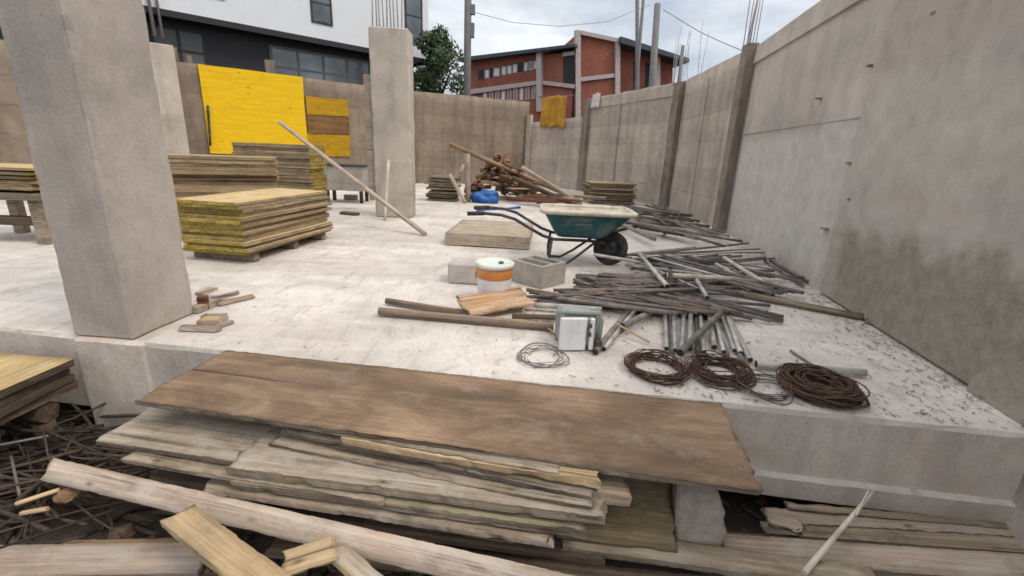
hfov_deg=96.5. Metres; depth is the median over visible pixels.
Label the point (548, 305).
steel tube
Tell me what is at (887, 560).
long plank
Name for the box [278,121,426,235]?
timber pole
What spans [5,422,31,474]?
rusty rod
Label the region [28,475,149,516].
rusty rod
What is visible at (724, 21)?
sky
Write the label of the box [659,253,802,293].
grey pole
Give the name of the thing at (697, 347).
steel bar
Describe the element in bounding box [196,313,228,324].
offcut
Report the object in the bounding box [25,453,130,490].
rusty rod
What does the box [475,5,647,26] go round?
overhead wire
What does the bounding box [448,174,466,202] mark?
slanting stake
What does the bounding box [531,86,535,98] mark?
window
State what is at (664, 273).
grey pole
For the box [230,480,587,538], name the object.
wide board
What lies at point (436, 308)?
round pole
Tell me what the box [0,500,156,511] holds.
rusty rod
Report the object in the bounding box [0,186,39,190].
shuttering panel
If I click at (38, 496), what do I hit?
stick
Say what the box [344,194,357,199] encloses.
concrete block
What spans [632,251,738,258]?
grey pole
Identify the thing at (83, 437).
rusty rod
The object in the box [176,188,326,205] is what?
shuttering panel
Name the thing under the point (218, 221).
shuttering panel
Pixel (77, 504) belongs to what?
rusty rod
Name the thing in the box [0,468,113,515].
rusty rod
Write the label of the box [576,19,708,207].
concrete wall
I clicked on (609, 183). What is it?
shuttering panel
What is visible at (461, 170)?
slanting stake
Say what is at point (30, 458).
rusty rod
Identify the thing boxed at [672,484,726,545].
concrete stub
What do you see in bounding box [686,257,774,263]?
grey pole
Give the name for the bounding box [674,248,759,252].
grey pole
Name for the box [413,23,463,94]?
tree
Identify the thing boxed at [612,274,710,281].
grey pole
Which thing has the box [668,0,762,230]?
concrete wall
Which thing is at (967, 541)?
long plank
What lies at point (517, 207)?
blue hose
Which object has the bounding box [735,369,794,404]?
wire coil
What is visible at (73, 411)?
rusty rod
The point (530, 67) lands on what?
window
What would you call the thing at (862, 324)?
wood litter
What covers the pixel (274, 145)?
shuttering panel
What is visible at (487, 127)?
concrete wall
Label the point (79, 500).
rusty rod
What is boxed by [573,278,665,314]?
grey pole
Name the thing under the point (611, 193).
shuttering panel
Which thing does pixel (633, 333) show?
splinter
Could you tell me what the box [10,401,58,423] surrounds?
crosspiece
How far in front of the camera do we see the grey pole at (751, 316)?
3.72 m
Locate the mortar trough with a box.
[321,162,368,202]
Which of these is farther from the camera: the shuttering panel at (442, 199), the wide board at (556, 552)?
the shuttering panel at (442, 199)
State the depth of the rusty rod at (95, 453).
2.56 m
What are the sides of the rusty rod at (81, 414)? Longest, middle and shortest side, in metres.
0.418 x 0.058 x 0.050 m
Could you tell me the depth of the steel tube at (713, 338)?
3.25 m
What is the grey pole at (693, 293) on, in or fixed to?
on the floor
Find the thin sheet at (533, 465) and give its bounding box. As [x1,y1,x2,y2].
[307,429,559,474]
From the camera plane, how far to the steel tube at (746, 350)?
3.14 m
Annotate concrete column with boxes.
[0,0,192,431]
[363,0,415,217]
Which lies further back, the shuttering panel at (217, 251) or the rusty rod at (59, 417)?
the shuttering panel at (217, 251)
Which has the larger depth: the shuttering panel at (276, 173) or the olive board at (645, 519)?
the shuttering panel at (276, 173)
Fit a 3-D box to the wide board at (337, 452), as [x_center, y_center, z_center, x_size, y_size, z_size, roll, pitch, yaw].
[-0.381,0.774,2.219,1.559,0.036,0.403,6,18,12]
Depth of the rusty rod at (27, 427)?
2.84 m
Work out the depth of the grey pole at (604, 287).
4.17 m
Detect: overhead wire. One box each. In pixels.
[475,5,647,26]
[663,9,741,50]
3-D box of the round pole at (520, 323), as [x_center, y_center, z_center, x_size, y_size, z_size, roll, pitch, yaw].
[-0.357,0.230,3.430,1.338,0.064,0.064,4,17,7]
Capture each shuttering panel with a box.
[0,163,33,170]
[0,170,34,175]
[0,174,36,179]
[0,179,38,183]
[0,183,38,186]
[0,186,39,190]
[0,353,74,397]
[0,368,70,406]
[0,373,74,417]
[0,380,77,424]
[167,153,275,160]
[168,158,277,164]
[169,162,276,167]
[170,166,275,171]
[171,170,278,175]
[172,174,277,177]
[172,176,278,180]
[173,181,276,184]
[174,185,276,188]
[175,189,257,192]
[175,192,218,195]
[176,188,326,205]
[177,194,326,209]
[177,196,329,212]
[178,199,328,216]
[178,202,331,220]
[179,206,325,224]
[180,207,331,227]
[180,211,326,230]
[181,212,328,234]
[181,215,328,237]
[181,218,327,241]
[182,221,331,246]
[182,230,330,255]
[183,223,332,248]
[183,226,332,252]
[232,142,324,148]
[232,152,323,158]
[233,145,324,151]
[233,149,325,155]
[276,158,325,161]
[276,164,325,168]
[276,168,323,172]
[276,184,327,189]
[277,161,325,165]
[277,181,327,185]
[278,175,326,178]
[278,178,326,182]
[279,171,324,175]
[424,181,456,184]
[425,193,457,196]
[426,186,455,190]
[426,195,458,198]
[427,198,459,201]
[428,175,461,178]
[428,178,460,181]
[428,184,460,186]
[428,190,458,194]
[581,187,633,192]
[581,194,633,200]
[582,182,633,187]
[583,190,635,195]
[583,198,634,203]
[584,181,636,185]
[584,192,635,198]
[585,186,636,190]
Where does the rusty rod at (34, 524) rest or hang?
on the rusty rod at (22, 489)
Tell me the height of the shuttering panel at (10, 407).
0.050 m
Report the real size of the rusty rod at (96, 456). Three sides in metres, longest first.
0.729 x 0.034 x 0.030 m
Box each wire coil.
[517,342,569,367]
[624,349,690,385]
[683,350,756,390]
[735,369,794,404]
[775,363,870,409]
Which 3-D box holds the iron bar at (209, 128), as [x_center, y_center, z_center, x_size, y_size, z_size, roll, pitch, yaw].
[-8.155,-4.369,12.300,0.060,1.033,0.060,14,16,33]
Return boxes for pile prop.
[0,460,12,501]
[31,418,64,471]
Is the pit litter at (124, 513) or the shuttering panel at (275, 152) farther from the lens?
the shuttering panel at (275, 152)
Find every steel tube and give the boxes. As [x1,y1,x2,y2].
[534,302,601,311]
[537,299,586,305]
[592,310,631,354]
[593,253,640,263]
[602,310,635,350]
[620,312,654,328]
[637,251,669,288]
[663,314,668,350]
[665,273,736,280]
[668,266,672,279]
[671,315,677,351]
[676,308,725,355]
[679,315,685,347]
[687,312,692,350]
[695,278,708,298]
[698,313,705,352]
[707,315,716,349]
[714,262,774,296]
[715,321,725,353]
[721,316,735,351]
[722,256,780,294]
[724,315,743,354]
[730,317,752,361]
[754,360,867,376]
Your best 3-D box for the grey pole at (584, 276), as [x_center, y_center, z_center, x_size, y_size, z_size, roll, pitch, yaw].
[1.275,0.003,4.360,1.430,0.040,0.040,12,19,28]
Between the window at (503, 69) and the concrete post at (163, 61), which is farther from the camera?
the window at (503, 69)
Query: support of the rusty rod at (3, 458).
on the rusty rod at (40, 466)
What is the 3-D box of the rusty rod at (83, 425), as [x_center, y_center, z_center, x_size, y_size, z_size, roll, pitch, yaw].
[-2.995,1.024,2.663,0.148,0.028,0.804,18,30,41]
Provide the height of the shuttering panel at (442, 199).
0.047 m
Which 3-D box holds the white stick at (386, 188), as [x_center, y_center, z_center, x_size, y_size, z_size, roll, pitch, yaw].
[-2.197,-1.720,8.015,0.054,1.057,0.054,4,-1,4]
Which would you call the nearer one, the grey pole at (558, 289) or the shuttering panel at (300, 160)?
the grey pole at (558, 289)
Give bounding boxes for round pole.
[377,307,553,329]
[385,298,480,315]
[512,313,555,319]
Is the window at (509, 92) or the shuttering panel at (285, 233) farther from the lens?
the window at (509, 92)
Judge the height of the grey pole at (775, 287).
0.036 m
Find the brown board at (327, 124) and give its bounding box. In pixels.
[306,114,349,133]
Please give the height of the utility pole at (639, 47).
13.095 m
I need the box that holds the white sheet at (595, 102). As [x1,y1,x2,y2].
[591,93,600,107]
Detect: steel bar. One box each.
[604,203,667,213]
[615,224,655,231]
[622,223,656,240]
[626,221,683,236]
[628,220,697,239]
[630,219,673,231]
[631,209,692,215]
[631,218,724,232]
[637,217,709,227]
[638,214,676,214]
[638,215,689,224]
[639,223,712,237]
[639,227,676,235]
[643,212,699,221]
[645,204,669,211]
[646,222,724,246]
[651,214,712,233]
[654,213,667,225]
[658,215,693,221]
[667,218,729,236]
[668,315,673,353]
[674,223,725,239]
[694,315,699,352]
[713,236,742,241]
[714,324,729,356]
[720,318,744,361]
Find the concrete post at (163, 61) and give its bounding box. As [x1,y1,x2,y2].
[149,42,189,153]
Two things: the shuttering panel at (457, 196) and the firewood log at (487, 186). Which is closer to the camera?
the shuttering panel at (457, 196)
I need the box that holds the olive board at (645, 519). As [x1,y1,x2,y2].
[553,477,677,552]
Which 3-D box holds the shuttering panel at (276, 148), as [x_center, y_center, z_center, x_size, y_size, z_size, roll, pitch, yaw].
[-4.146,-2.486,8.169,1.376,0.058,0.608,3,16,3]
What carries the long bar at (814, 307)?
on the floor
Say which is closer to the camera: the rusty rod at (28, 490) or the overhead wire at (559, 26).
the rusty rod at (28, 490)
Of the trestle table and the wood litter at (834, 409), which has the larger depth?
the trestle table
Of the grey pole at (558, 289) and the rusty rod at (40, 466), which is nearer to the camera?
the rusty rod at (40, 466)
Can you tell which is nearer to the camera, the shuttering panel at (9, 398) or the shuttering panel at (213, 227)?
the shuttering panel at (9, 398)
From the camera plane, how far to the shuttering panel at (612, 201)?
12.31 m
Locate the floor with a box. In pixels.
[0,183,1023,499]
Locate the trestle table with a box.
[0,190,52,243]
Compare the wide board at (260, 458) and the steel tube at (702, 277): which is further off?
the steel tube at (702, 277)
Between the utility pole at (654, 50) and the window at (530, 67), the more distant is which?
the window at (530, 67)
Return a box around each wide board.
[96,407,271,464]
[120,450,386,506]
[134,350,763,494]
[149,469,514,543]
[203,478,553,548]
[224,425,606,524]
[225,496,605,565]
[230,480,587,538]
[268,427,592,508]
[281,428,596,501]
[340,436,601,488]
[596,473,631,505]
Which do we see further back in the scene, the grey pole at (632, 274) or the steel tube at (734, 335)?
the grey pole at (632, 274)
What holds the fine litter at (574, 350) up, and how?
on the floor
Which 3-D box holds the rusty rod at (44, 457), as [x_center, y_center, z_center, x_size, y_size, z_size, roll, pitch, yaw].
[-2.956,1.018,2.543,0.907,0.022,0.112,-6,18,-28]
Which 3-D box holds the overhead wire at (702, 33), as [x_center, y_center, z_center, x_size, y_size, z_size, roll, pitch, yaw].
[9.188,-12.639,22.236,0.223,3.124,6.368,-3,18,-18]
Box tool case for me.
[555,305,603,349]
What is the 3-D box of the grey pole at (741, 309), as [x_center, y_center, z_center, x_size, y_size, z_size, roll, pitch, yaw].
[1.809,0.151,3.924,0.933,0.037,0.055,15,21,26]
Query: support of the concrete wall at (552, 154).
on the ground
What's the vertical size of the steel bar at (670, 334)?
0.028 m
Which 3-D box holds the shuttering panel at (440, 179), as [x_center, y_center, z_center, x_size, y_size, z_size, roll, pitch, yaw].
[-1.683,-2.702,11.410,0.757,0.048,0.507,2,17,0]
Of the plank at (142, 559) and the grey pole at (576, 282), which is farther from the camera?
the grey pole at (576, 282)
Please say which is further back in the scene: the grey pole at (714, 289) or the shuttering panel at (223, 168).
the shuttering panel at (223, 168)
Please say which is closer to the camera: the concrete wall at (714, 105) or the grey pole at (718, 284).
the grey pole at (718, 284)
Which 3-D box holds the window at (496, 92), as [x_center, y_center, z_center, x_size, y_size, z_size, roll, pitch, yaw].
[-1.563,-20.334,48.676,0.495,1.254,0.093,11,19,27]
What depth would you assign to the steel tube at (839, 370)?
2.83 m
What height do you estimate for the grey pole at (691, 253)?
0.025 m
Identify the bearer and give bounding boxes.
[194,252,259,261]
[275,241,298,248]
[305,233,325,239]
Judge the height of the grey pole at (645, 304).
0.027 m
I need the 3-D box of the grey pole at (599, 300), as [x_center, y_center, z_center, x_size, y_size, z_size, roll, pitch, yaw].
[0.753,0.111,3.794,1.330,0.041,0.036,8,18,18]
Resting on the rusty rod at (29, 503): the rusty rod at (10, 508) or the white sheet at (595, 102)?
the rusty rod at (10, 508)
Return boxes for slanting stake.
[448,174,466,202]
[449,164,464,190]
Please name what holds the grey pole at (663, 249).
on the grey pole
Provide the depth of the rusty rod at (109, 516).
2.28 m
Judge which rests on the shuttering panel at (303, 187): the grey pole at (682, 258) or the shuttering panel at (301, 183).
the shuttering panel at (301, 183)
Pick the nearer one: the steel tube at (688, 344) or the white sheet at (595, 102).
the steel tube at (688, 344)
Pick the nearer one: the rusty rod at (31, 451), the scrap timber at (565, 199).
the rusty rod at (31, 451)
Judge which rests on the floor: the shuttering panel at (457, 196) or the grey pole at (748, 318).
the grey pole at (748, 318)
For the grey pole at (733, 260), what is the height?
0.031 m
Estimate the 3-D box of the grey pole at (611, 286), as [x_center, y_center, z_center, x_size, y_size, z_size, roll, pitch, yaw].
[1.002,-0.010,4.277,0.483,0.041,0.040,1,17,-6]
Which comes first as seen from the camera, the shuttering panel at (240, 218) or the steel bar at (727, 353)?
the steel bar at (727, 353)
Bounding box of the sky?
[413,0,820,94]
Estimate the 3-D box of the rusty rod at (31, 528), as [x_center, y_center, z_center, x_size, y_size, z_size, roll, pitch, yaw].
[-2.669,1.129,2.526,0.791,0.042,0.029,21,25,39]
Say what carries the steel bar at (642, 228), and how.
on the steel bar
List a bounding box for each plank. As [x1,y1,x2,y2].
[0,542,202,575]
[40,458,573,575]
[60,538,178,544]
[160,504,290,575]
[264,537,450,573]
[281,536,338,575]
[332,543,382,575]
[449,142,569,193]
[460,549,701,575]
[511,176,576,203]
[521,166,582,204]
[561,539,874,575]
[604,531,1023,575]
[721,533,1023,575]
[760,507,1012,535]
[760,521,1023,552]
[784,501,1008,528]
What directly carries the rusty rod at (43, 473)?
on the rusty rod at (44, 502)
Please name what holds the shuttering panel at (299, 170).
on the shuttering panel at (301, 173)
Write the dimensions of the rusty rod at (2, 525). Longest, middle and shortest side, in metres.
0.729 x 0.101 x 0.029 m
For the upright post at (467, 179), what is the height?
1.161 m
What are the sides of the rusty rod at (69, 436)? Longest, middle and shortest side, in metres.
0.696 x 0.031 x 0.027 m
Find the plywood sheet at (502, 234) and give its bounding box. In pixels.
[444,220,532,249]
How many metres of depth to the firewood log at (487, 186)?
12.81 m
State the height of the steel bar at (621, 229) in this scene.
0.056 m
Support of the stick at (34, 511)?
on the rusty rod at (54, 513)
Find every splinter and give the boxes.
[538,320,556,336]
[615,322,649,342]
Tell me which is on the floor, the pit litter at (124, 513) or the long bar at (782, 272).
the long bar at (782, 272)
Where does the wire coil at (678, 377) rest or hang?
on the floor
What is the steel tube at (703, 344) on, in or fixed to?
on the floor
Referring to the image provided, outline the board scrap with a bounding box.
[456,286,534,315]
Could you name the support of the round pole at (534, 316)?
on the floor
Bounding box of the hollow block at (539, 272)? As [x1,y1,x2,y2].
[511,255,565,289]
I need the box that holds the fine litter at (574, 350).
[179,239,917,405]
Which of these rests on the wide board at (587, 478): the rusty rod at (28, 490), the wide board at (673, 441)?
the wide board at (673, 441)
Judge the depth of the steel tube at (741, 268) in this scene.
5.08 m
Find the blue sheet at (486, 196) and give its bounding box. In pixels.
[471,189,498,203]
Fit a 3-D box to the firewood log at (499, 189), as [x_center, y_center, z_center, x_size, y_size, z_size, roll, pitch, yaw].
[-0.282,-2.794,13.049,0.404,0.129,0.129,22,24,25]
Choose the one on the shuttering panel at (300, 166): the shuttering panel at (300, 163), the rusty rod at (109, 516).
the shuttering panel at (300, 163)
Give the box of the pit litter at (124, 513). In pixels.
[0,460,855,575]
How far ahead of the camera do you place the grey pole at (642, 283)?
4.43 m
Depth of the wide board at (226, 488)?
1.98 m
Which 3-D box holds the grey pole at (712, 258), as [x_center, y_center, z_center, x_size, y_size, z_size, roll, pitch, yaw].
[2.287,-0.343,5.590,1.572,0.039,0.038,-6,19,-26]
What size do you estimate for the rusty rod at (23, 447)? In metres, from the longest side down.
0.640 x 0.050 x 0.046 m
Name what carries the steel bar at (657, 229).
on the steel bar
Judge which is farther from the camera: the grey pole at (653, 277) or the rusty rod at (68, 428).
the grey pole at (653, 277)
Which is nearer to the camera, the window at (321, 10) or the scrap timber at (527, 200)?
the scrap timber at (527, 200)
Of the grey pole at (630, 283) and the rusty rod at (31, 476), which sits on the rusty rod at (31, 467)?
the rusty rod at (31, 476)
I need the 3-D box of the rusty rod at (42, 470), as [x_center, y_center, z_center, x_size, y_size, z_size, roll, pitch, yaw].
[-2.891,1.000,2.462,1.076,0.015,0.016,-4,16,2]
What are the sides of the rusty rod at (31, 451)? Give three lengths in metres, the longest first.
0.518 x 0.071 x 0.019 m
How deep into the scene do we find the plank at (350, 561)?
1.76 m
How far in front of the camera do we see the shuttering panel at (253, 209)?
4.82 m
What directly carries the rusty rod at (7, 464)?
on the rusty rod at (40, 466)
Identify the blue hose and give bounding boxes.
[476,206,520,210]
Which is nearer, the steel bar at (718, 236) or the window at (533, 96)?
the steel bar at (718, 236)
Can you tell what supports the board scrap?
on the floor
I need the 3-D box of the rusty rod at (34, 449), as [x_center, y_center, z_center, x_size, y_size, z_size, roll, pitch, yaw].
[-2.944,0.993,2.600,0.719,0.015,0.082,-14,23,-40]
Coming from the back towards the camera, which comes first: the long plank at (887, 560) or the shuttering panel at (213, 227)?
the shuttering panel at (213, 227)
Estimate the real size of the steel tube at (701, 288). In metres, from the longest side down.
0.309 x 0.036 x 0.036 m
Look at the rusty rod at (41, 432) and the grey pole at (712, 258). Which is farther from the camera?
the grey pole at (712, 258)
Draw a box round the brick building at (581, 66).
[461,30,688,121]
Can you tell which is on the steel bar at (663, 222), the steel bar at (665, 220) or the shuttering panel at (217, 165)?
the steel bar at (665, 220)
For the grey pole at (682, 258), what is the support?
on the grey pole at (764, 273)
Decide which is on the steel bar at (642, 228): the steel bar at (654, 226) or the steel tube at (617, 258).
the steel bar at (654, 226)
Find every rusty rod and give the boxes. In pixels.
[0,424,121,433]
[0,427,113,448]
[0,433,82,452]
[0,433,104,468]
[0,442,67,457]
[0,445,37,450]
[0,446,96,456]
[0,447,83,471]
[0,448,120,459]
[0,451,103,496]
[0,453,120,490]
[0,465,141,488]
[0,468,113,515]
[0,468,156,508]
[0,470,114,529]
[0,480,27,544]
[0,482,52,495]
[0,483,65,487]
[0,487,44,499]
[0,497,107,507]
[0,497,112,525]
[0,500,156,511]
[0,501,127,532]
[0,503,136,548]
[0,504,13,510]
[0,509,50,531]
[0,517,60,522]
[1,418,94,425]
[1,420,94,439]
[1,424,87,441]
[1,428,31,438]
[1,454,83,463]
[1,457,72,460]
[1,469,46,472]
[2,422,74,544]
[3,475,38,480]
[4,412,92,426]
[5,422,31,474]
[5,425,65,434]
[7,422,10,456]
[7,460,48,465]
[7,476,50,506]
[8,421,18,438]
[10,450,91,465]
[11,421,103,429]
[13,506,58,518]
[15,500,111,513]
[16,423,86,463]
[16,456,83,500]
[16,457,117,478]
[17,466,124,475]
[19,426,23,455]
[20,430,108,455]
[22,500,84,544]
[23,444,100,472]
[24,426,75,544]
[24,450,58,458]
[25,447,119,499]
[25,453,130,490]
[25,466,33,540]
[26,449,130,473]
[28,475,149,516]
[32,474,80,505]
[36,486,89,525]
[37,402,105,429]
[42,429,125,537]
[44,429,151,474]
[55,424,93,462]
[57,448,126,457]
[59,410,87,412]
[60,432,106,434]
[61,412,140,417]
[65,435,109,459]
[69,403,114,466]
[70,407,89,445]
[74,497,114,527]
[80,467,151,493]
[85,445,134,452]
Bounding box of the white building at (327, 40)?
[0,0,428,84]
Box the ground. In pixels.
[0,401,893,575]
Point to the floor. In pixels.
(362, 265)
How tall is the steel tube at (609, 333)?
0.044 m
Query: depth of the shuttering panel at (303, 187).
8.03 m
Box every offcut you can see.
[177,324,222,331]
[193,298,221,313]
[195,287,217,295]
[196,295,208,308]
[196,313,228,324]
[211,290,239,298]
[217,294,255,305]
[217,320,234,325]
[339,211,359,215]
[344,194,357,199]
[505,188,529,189]
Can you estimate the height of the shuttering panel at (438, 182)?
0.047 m
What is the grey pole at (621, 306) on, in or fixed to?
on the steel tube at (553, 301)
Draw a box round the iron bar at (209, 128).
[207,105,211,145]
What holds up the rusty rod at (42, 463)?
on the rusty rod
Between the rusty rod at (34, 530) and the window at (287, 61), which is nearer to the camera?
the rusty rod at (34, 530)
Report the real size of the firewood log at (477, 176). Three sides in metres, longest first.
0.464 x 0.127 x 0.127 m
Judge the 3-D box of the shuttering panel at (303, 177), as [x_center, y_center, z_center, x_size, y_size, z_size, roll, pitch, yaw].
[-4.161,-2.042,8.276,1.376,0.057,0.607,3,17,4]
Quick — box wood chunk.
[763,510,805,536]
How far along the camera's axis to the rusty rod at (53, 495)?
2.20 m
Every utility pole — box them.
[463,0,474,95]
[634,0,644,89]
[649,3,660,86]
[677,45,684,81]
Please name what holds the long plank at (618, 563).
on the ground
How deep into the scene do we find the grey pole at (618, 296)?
3.89 m
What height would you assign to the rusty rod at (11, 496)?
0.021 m
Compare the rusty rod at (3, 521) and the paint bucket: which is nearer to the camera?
the rusty rod at (3, 521)
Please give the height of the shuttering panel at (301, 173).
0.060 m
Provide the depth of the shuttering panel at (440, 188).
11.16 m
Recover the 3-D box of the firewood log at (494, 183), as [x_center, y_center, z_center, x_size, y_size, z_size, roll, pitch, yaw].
[-0.388,-2.756,12.171,0.125,0.125,0.624,11,10,27]
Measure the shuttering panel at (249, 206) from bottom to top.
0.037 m
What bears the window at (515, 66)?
in the brick building at (581, 66)
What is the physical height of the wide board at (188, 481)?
0.036 m
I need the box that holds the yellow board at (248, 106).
[197,64,307,153]
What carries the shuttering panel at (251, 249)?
on the shuttering panel at (217, 251)
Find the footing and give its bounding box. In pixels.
[753,469,1015,522]
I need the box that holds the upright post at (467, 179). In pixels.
[464,154,470,201]
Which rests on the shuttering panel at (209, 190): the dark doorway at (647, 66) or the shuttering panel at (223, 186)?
the shuttering panel at (223, 186)
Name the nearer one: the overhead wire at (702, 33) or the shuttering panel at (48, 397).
the shuttering panel at (48, 397)
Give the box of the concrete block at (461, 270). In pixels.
[448,257,476,284]
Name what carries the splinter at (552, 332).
on the floor
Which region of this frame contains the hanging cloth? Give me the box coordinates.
[540,95,566,128]
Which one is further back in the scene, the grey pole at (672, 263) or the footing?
the grey pole at (672, 263)
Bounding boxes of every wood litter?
[520,253,861,395]
[638,348,1023,428]
[718,242,990,411]
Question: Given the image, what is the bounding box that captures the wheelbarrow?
[467,203,637,264]
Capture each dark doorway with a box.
[633,62,634,90]
[645,62,649,87]
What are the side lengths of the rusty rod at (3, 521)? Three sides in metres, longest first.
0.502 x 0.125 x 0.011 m
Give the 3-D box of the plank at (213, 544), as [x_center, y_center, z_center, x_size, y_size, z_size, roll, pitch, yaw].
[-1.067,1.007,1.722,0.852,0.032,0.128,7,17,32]
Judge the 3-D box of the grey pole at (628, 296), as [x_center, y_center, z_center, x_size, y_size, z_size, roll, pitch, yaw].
[1.081,0.102,3.857,1.177,0.044,0.054,10,18,24]
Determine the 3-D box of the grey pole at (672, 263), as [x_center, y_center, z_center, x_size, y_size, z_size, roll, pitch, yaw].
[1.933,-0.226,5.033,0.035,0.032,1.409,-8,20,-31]
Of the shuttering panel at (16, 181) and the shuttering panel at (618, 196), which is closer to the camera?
the shuttering panel at (16, 181)
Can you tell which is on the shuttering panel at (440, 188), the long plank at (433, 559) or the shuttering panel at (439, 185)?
the shuttering panel at (439, 185)
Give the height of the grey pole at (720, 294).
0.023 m
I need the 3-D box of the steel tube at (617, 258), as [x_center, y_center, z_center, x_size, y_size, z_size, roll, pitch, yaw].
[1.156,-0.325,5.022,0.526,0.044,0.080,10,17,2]
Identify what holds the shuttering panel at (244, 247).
on the shuttering panel at (251, 249)
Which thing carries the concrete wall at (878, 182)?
on the ground
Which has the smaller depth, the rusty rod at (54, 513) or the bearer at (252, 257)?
the rusty rod at (54, 513)
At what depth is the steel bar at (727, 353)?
3.08 m
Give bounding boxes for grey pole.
[526,288,687,315]
[527,288,698,297]
[529,291,662,305]
[536,298,656,313]
[539,293,677,315]
[546,297,736,315]
[553,283,708,291]
[563,285,737,293]
[567,292,716,314]
[572,280,718,292]
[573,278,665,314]
[573,281,595,285]
[573,287,715,315]
[574,286,649,288]
[575,274,726,301]
[584,288,724,290]
[588,292,655,303]
[589,284,697,314]
[593,275,739,293]
[596,280,644,284]
[597,278,654,280]
[597,285,635,286]
[597,295,710,309]
[598,273,725,288]
[599,280,677,282]
[602,273,658,287]
[608,273,664,276]
[608,278,677,285]
[609,275,688,281]
[611,283,710,306]
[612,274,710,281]
[622,282,641,284]
[625,256,697,287]
[625,264,662,275]
[626,254,728,262]
[626,263,756,281]
[627,246,695,253]
[630,259,719,269]
[631,294,742,315]
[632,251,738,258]
[634,259,708,263]
[635,242,748,254]
[635,254,718,264]
[635,271,664,275]
[636,294,742,314]
[639,269,763,293]
[642,254,744,281]
[649,256,765,269]
[649,262,778,288]
[650,252,750,254]
[652,263,715,274]
[654,254,731,262]
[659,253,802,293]
[659,255,741,263]
[660,258,787,291]
[661,263,783,293]
[661,266,773,293]
[664,300,745,312]
[666,292,743,295]
[667,292,783,320]
[668,260,743,277]
[668,296,770,306]
[671,254,787,271]
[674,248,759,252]
[675,253,802,282]
[680,300,752,319]
[682,302,782,322]
[685,291,739,304]
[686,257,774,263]
[686,296,747,313]
[694,258,769,265]
[701,296,783,318]
[702,267,774,271]
[712,305,770,322]
[735,272,804,278]
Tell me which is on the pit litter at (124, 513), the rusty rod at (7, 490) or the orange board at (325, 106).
the rusty rod at (7, 490)
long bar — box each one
[719,289,862,319]
[763,260,804,286]
[768,259,808,282]
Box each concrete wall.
[0,39,366,171]
[414,91,529,183]
[524,114,582,189]
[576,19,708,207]
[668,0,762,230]
[725,0,1023,547]
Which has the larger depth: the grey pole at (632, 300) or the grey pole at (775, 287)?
the grey pole at (775, 287)
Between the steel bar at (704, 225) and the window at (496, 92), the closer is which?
the steel bar at (704, 225)
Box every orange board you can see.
[305,95,347,116]
[307,132,350,155]
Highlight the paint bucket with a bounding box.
[475,257,514,292]
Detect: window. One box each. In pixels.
[147,22,208,64]
[268,44,369,84]
[310,0,332,25]
[404,0,422,44]
[484,69,489,77]
[493,68,499,76]
[495,91,499,98]
[501,66,505,74]
[501,90,505,98]
[507,65,511,73]
[507,89,511,99]
[512,64,517,72]
[513,88,517,100]
[519,88,523,99]
[524,62,527,70]
[525,87,529,99]
[528,61,532,69]
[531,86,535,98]
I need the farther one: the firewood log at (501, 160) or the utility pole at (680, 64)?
the utility pole at (680, 64)
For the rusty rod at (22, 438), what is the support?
on the rusty rod
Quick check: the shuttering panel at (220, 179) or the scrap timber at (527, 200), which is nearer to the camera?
the shuttering panel at (220, 179)
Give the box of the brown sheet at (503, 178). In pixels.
[498,173,536,195]
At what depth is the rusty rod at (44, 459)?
2.50 m
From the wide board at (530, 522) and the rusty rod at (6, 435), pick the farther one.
the rusty rod at (6, 435)
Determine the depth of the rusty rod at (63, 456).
2.69 m
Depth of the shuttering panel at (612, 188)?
12.17 m
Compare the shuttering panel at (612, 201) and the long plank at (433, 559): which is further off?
the shuttering panel at (612, 201)
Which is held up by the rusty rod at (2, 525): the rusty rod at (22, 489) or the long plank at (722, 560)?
the rusty rod at (22, 489)
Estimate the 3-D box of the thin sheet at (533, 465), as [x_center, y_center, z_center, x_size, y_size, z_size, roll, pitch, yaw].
[-0.441,0.673,2.197,1.386,0.029,0.303,5,19,11]
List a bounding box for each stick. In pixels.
[0,435,48,445]
[9,455,22,499]
[15,487,60,505]
[19,506,49,515]
[383,160,389,219]
[801,489,874,575]
[855,488,869,515]
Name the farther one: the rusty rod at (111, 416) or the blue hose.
the blue hose
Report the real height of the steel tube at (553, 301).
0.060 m
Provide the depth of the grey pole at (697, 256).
5.87 m
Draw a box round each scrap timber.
[506,197,557,203]
[516,195,536,198]
[524,194,555,197]
[535,197,571,202]
[546,196,580,201]
[554,193,605,199]
[566,198,592,201]
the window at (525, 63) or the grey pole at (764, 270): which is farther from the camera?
the window at (525, 63)
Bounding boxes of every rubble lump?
[52,488,79,503]
[107,523,136,538]
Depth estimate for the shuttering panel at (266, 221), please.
4.94 m
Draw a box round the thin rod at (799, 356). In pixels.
[789,349,811,363]
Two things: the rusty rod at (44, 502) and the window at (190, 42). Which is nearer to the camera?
the rusty rod at (44, 502)
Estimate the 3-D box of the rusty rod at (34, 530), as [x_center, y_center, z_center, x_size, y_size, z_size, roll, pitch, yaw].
[-2.529,1.065,2.538,0.027,0.047,0.993,-8,23,-31]
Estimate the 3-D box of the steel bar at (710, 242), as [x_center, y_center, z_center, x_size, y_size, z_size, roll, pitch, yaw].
[2.674,-0.873,7.269,0.052,0.050,2.010,-2,17,-15]
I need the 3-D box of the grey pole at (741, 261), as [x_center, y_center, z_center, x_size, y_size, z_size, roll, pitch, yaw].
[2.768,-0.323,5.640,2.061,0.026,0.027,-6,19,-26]
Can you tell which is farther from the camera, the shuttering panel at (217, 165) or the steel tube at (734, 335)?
the shuttering panel at (217, 165)
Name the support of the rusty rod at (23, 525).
on the rusty rod at (34, 524)
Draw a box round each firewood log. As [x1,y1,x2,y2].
[475,173,487,178]
[483,185,491,188]
[486,170,495,175]
[489,158,510,162]
[489,181,503,187]
[495,187,508,193]
[498,153,505,163]
[500,169,516,176]
[501,184,513,191]
[510,190,523,193]

